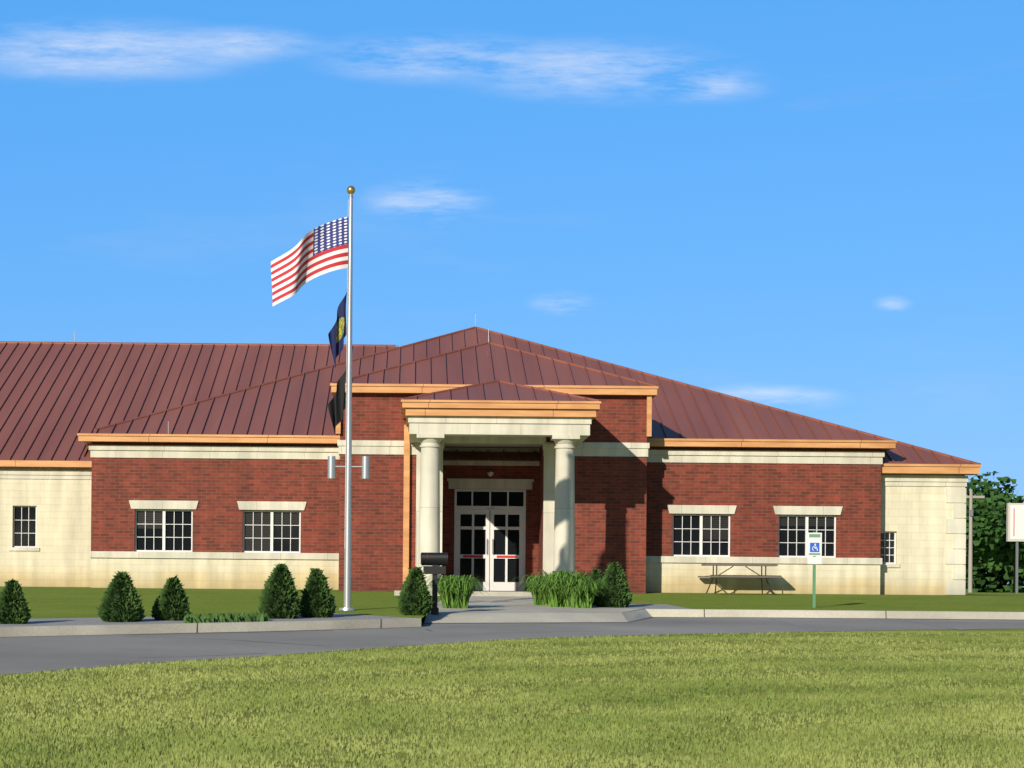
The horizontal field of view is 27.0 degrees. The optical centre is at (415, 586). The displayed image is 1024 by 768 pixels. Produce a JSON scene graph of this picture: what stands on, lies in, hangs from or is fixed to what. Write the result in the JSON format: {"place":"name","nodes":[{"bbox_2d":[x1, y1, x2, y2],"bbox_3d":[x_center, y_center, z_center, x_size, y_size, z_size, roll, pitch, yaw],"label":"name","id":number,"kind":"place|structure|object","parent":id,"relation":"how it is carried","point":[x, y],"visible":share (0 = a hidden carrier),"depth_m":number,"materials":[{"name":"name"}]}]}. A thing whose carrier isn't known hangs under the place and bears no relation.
{"place":"outdoors","nodes":[
{"label":"outdoors","id":0,"kind":"place"},
{"bbox_2d":[394,590,532,596],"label":"portico slab","id":1,"kind":"structure","parent":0,"point":[502,593],"depth_m":50.70,"materials":[{"name":"beige concrete"}]},
{"bbox_2d":[444,443,542,447],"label":"portico ceiling","id":2,"kind":"structure","parent":0,"point":[463,445],"depth_m":54.97,"materials":[{"name":"beige paint"}]},
{"bbox_2d":[0,616,1023,767],"bbox_3d":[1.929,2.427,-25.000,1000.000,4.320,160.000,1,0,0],"label":"island lawn","id":3,"kind":"structure","parent":0,"point":[978,654],"depth_m":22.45,"materials":[{"name":"green plant"}]},
{"bbox_2d":[0,617,1023,674],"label":"road asphalt","id":4,"kind":"structure","parent":0,"point":[18,655],"depth_m":33.76,"materials":[{"name":"grey asphalt"}]},
{"bbox_2d":[0,609,1023,636],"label":"kerb","id":5,"kind":"structure","parent":4,"relation":"on","point":[63,630],"depth_m":36.97,"materials":[{"name":"concrete"}]},
{"bbox_2d":[770,618,966,630],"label":"parking line markings","id":6,"kind":"object","parent":4,"relation":"on","point":[904,619],"visible":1,"depth_m":40.37,"materials":[{"name":"grey paint"}]},
{"bbox_2d":[0,586,1023,618],"bbox_3d":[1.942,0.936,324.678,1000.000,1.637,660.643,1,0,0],"label":"building lawn","id":7,"kind":"structure","parent":0,"point":[64,602],"depth_m":47.65,"materials":[{"name":"green plant"}]},
{"bbox_2d":[0,604,689,626],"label":"gravel bed","id":8,"kind":"object","parent":7,"relation":"on","point":[71,621],"visible":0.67,"depth_m":36.33,"materials":[{"name":"grey gravel"}]},
{"bbox_2d":[0,579,31,623],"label":"shrub","id":9,"kind":"object","parent":8,"relation":"on","point":[14,609],"visible":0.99,"depth_m":34.22,"materials":[{"name":"green plant"}]},
{"bbox_2d":[95,571,145,621],"bbox_3d":[-4.898,0.182,35.449,0.829,0.902,0.843,1,0,0],"label":"shrub","id":10,"kind":"object","parent":8,"relation":"on","point":[120,601],"visible":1,"depth_m":35.24,"materials":[{"name":"green plant"}]},
{"bbox_2d":[151,575,191,620],"bbox_3d":[-4.131,0.202,36.143,0.738,0.824,0.775,1,0,0],"label":"shrub","id":11,"kind":"object","parent":8,"relation":"on","point":[171,603],"visible":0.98,"depth_m":35.98,"materials":[{"name":"green plant"}]},
{"bbox_2d":[183,611,269,622],"bbox_3d":[-3.175,0.511,35.965,2.053,0.199,0.914,1,0,-35],"label":"bed ground cover","id":12,"kind":"object","parent":8,"relation":"on","point":[228,617],"visible":1,"depth_m":35.70,"materials":[{"name":"green plant"}]},
{"bbox_2d":[258,563,302,618],"bbox_3d":[-2.363,0.086,37.340,0.827,1.029,0.825,1,0,0],"label":"shrub","id":13,"kind":"object","parent":8,"relation":"on","point":[279,598],"visible":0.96,"depth_m":37.09,"materials":[{"name":"green plant"}]},
{"bbox_2d":[299,568,336,617],"bbox_3d":[-1.748,0.128,37.832,0.739,0.946,0.713,1,0,0],"label":"shrub","id":14,"kind":"object","parent":8,"relation":"on","point":[317,600],"visible":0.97,"depth_m":37.70,"materials":[{"name":"green plant"}]},
{"bbox_2d":[509,575,548,604],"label":"ornamental grass","id":15,"kind":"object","parent":8,"relation":"on","point":[539,597],"depth_m":44.79,"materials":[{"name":"green plant"}]},
{"bbox_2d":[521,570,604,606],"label":"ornamental grass","id":16,"kind":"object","parent":8,"relation":"on","point":[555,597],"depth_m":43.72,"materials":[{"name":"green plant"}]},
{"bbox_2d":[551,579,608,607],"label":"ornamental grass","id":17,"kind":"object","parent":8,"relation":"on","point":[580,597],"depth_m":43.40,"materials":[{"name":"green plant"}]},
{"bbox_2d":[589,568,602,605],"bbox_3d":[3.832,0.023,45.060,0.618,0.847,0.606,1,0,-43],"label":"plant","id":18,"kind":"object","parent":8,"relation":"on","point":[597,572],"visible":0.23,"depth_m":44.99,"materials":[{"name":"green plant"}]},
{"bbox_2d":[594,561,633,607],"bbox_3d":[4.109,-0.031,44.199,0.805,1.016,0.859,1,0,-43],"label":"shrub","id":19,"kind":"object","parent":8,"relation":"on","point":[619,594],"visible":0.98,"depth_m":44.00,"materials":[{"name":"green plant"}]},
{"bbox_2d":[328,186,369,609],"bbox_3d":[-1.284,-3.660,41.268,0.810,8.239,0.320,1,0,0],"label":"flagpole","id":20,"kind":"object","parent":7,"relation":"on","point":[348,466],"visible":1,"depth_m":41.22,"materials":[{"name":"silver metal"}]},
{"bbox_2d":[271,217,347,305],"bbox_3d":[-2.034,-6.284,41.013,1.494,1.803,0.406,0,0,-5],"label":"american flag","id":21,"kind":"object","parent":20,"relation":"attached to","point":[316,252],"visible":1,"depth_m":41.16,"materials":[{"name":"multicoloured fabric"}]},
{"bbox_2d":[328,370,345,433],"bbox_3d":[-1.522,-3.633,41.247,0.375,1.404,0.108,0,0,-13],"label":"black flag","id":22,"kind":"object","parent":20,"relation":"attached to","point":[337,405],"visible":1,"depth_m":41.26,"materials":[{"name":"black fabric"}]},
{"bbox_2d":[328,292,346,366],"bbox_3d":[-1.504,-5.040,41.241,0.368,1.617,0.118,1,0,0],"label":"state flag","id":23,"kind":"object","parent":20,"relation":"attached to","point":[337,334],"visible":1,"depth_m":41.26,"materials":[{"name":"blue fabric"}]},
{"bbox_2d":[396,566,433,616],"bbox_3d":[-0.006,0.084,39.339,0.744,0.959,0.758,1,0,0],"label":"shrub","id":24,"kind":"object","parent":7,"relation":"on","point":[414,597],"visible":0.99,"depth_m":39.13,"materials":[{"name":"green plant"}]},
{"bbox_2d":[0,467,964,594],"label":"split-face block walls","id":25,"kind":"structure","parent":7,"relation":"on","point":[914,517],"depth_m":55.40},
{"bbox_2d":[13,506,895,563],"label":"window frames","id":26,"kind":"structure","parent":25,"relation":"attached to","point":[164,524],"depth_m":55.09,"materials":[{"name":"white plastic"}]},
{"bbox_2d":[14,507,893,561],"bbox_3d":[0.303,-1.497,59.138,24.460,1.580,8.005,1,0,0],"label":"window glass","id":27,"kind":"object","parent":26,"relation":"in","point":[693,522],"visible":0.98,"depth_m":55.13,"materials":[{"name":"glass"}]},
{"bbox_2d":[137,511,833,550],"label":"window blinds","id":28,"kind":"object","parent":26,"relation":"attached to","point":[252,539],"visible":1,"depth_m":55.13,"materials":[{"name":"white plastic"}]},
{"bbox_2d":[0,440,967,594],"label":"stone trim","id":29,"kind":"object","parent":25,"relation":"attached to","point":[956,497],"visible":0.94,"depth_m":54.97,"materials":[{"name":"beige stone"}]},
{"bbox_2d":[0,328,970,463],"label":"roof panels","id":30,"kind":"object","parent":25,"relation":"on","point":[453,374],"visible":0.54,"depth_m":63.24,"materials":[{"name":"brown metal"}]},
{"bbox_2d":[74,314,488,433],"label":"lightning rods","id":31,"kind":"object","parent":30,"relation":"attached to","point":[168,421],"visible":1,"depth_m":58.30,"materials":[{"name":"silver metal"}]},
{"bbox_2d":[0,326,980,463],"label":"roof seams","id":32,"kind":"object","parent":30,"relation":"attached to","point":[288,377],"visible":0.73,"depth_m":62.55,"materials":[{"name":"brown metal"}]},
{"bbox_2d":[91,393,880,593],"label":"brick walls","id":33,"kind":"structure","parent":25,"relation":"attached to","point":[623,517],"depth_m":55.00,"materials":[{"name":"red brick"}]},
{"bbox_2d":[454,489,525,590],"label":"entrance doors","id":34,"kind":"structure","parent":33,"relation":"attached to","point":[489,536],"depth_m":56.08,"materials":[{"name":"white paint"}]},
{"bbox_2d":[0,383,980,581],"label":"roof fascia","id":35,"kind":"structure","parent":25,"relation":"attached to","point":[506,408],"depth_m":53.87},
{"bbox_2d":[415,434,579,590],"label":"portico columns","id":36,"kind":"structure","parent":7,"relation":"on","point":[559,509],"depth_m":50.93,"materials":[{"name":"beige stone"}]},
{"bbox_2d":[408,416,590,443],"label":"portico entablature","id":37,"kind":"structure","parent":36,"relation":"on","point":[495,430],"depth_m":50.80,"materials":[{"name":"beige stone"}]},
{"bbox_2d":[698,564,781,593],"bbox_3d":[8.232,-0.194,54.050,1.870,0.758,1.700,1,0,0],"label":"picnic table","id":38,"kind":"object","parent":7,"relation":"on","point":[761,577],"visible":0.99,"depth_m":53.68,"materials":[{"name":"brown wood"}]},
{"bbox_2d":[807,532,821,607],"bbox_3d":[8.439,-0.359,44.978,0.300,1.606,0.042,1,0,0],"label":"accessible parking sign","id":39,"kind":"object","parent":7,"relation":"on","point":[814,550],"visible":1,"depth_m":44.96,"materials":[{"name":"white metal"}]},
{"bbox_2d":[966,489,984,592],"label":"utility pole","id":40,"kind":"object","parent":7,"relation":"on","point":[970,557],"visible":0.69,"depth_m":205.86,"materials":[{"name":"beige wood"}]},
{"bbox_2d":[964,471,1023,568],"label":"tree","id":41,"kind":"object","parent":7,"relation":"on","point":[989,515],"visible":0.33,"depth_m":241.78,"materials":[{"name":"green plant"}]},
{"bbox_2d":[965,551,1023,592],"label":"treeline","id":42,"kind":"object","parent":7,"relation":"on","point":[996,579],"visible":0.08,"depth_m":278.58,"materials":[{"name":"green plant"}]},
{"bbox_2d":[977,496,1023,592],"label":"tree","id":43,"kind":"object","parent":7,"relation":"on","point":[1005,554],"visible":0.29,"depth_m":250.82,"materials":[{"name":"green plant"}]},
{"bbox_2d":[1006,503,1023,593],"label":"sign","id":44,"kind":"object","parent":7,"relation":"on","point":[1015,523],"visible":0.87,"depth_m":119.98,"materials":[{"name":"beige"}]},
{"bbox_2d":[0,0,1023,585],"label":"sky","id":45,"kind":"structure","parent":0,"point":[810,208],"materials":[{"name":"blue"}]},
{"bbox_2d":[22,617,1014,636],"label":"road gutter dirt","id":46,"kind":"structure","parent":0,"point":[523,622],"depth_m":39.83,"materials":[{"name":"soil"}]},
{"bbox_2d":[424,596,640,622],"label":"walkway","id":47,"kind":"structure","parent":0,"point":[500,609],"depth_m":40.78,"materials":[{"name":"concrete"}]},
{"bbox_2d":[421,552,447,613],"bbox_3d":[0.351,-0.064,39.846,0.512,1.152,0.190,1,0,0],"label":"mailbox","id":48,"kind":"object","parent":47,"relation":"on","point":[434,564],"visible":0.98,"depth_m":39.77,"materials":[{"name":"black paint"}]},
{"bbox_2d":[425,575,492,607],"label":"ornamental grass","id":49,"kind":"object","parent":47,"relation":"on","point":[456,591],"depth_m":42.55,"materials":[{"name":"green plant"}]}
]}

